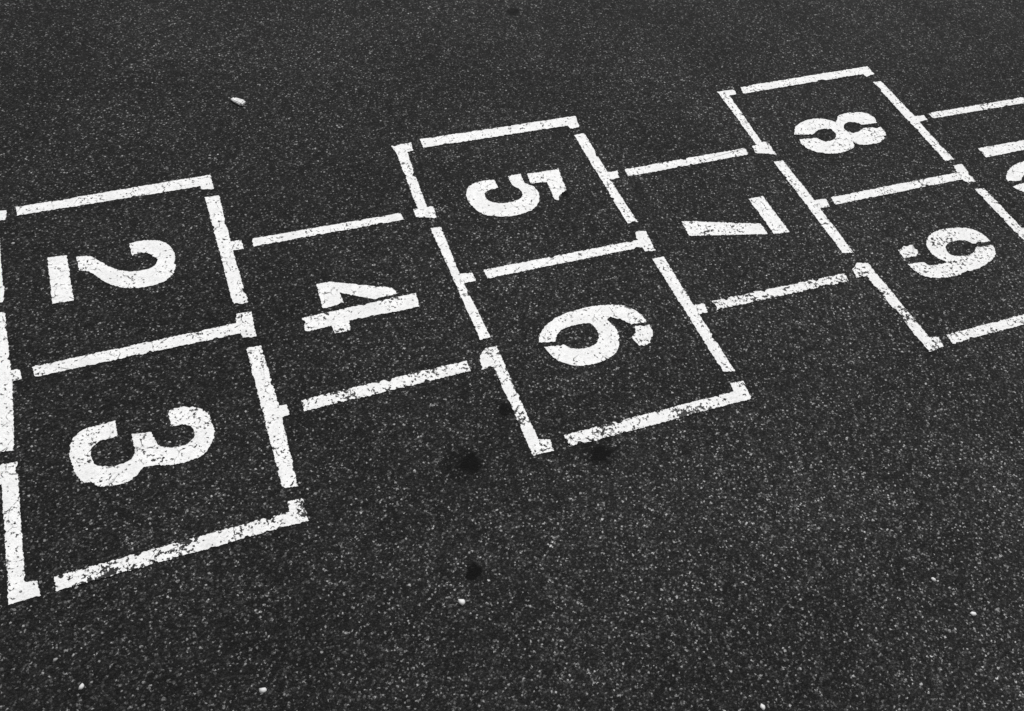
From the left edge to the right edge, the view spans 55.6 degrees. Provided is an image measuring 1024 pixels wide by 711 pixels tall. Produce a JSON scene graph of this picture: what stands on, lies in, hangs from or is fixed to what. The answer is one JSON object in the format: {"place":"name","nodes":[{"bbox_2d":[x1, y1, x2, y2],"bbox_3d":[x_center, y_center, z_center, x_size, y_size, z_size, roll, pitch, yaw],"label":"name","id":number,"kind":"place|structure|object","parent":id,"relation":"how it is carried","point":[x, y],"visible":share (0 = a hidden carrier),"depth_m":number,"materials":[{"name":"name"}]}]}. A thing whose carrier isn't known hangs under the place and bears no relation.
{"place":"outdoors","nodes":[
{"label":"outdoors","id":0,"kind":"place"},
{"bbox_2d":[0,0,1023,710],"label":"asphalt pavement","id":1,"kind":"structure","parent":0,"point":[808,550],"depth_m":1.72,"materials":[{"name":"black asphalt"}]},
{"bbox_2d":[231,97,245,105],"bbox_3d":[-0.596,-0.553,2.111,0.033,0.006,0.017,23,52,12],"label":"white pebble","id":2,"kind":"object","parent":1,"relation":"on","point":[240,102],"visible":1,"depth_m":2.11,"materials":[{"name":"stone"}]},
{"bbox_2d":[0,66,1023,604],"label":"painted hopscotch grid","id":3,"kind":"object","parent":1,"relation":"on","point":[152,452],"visible":1,"depth_m":1.80,"materials":[{"name":"white paint"}]},
{"bbox_2d":[1,0,1023,710],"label":"loose grit","id":4,"kind":"object","parent":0,"point":[263,690],"visible":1,"depth_m":1.68,"materials":[{"name":"gravel"}]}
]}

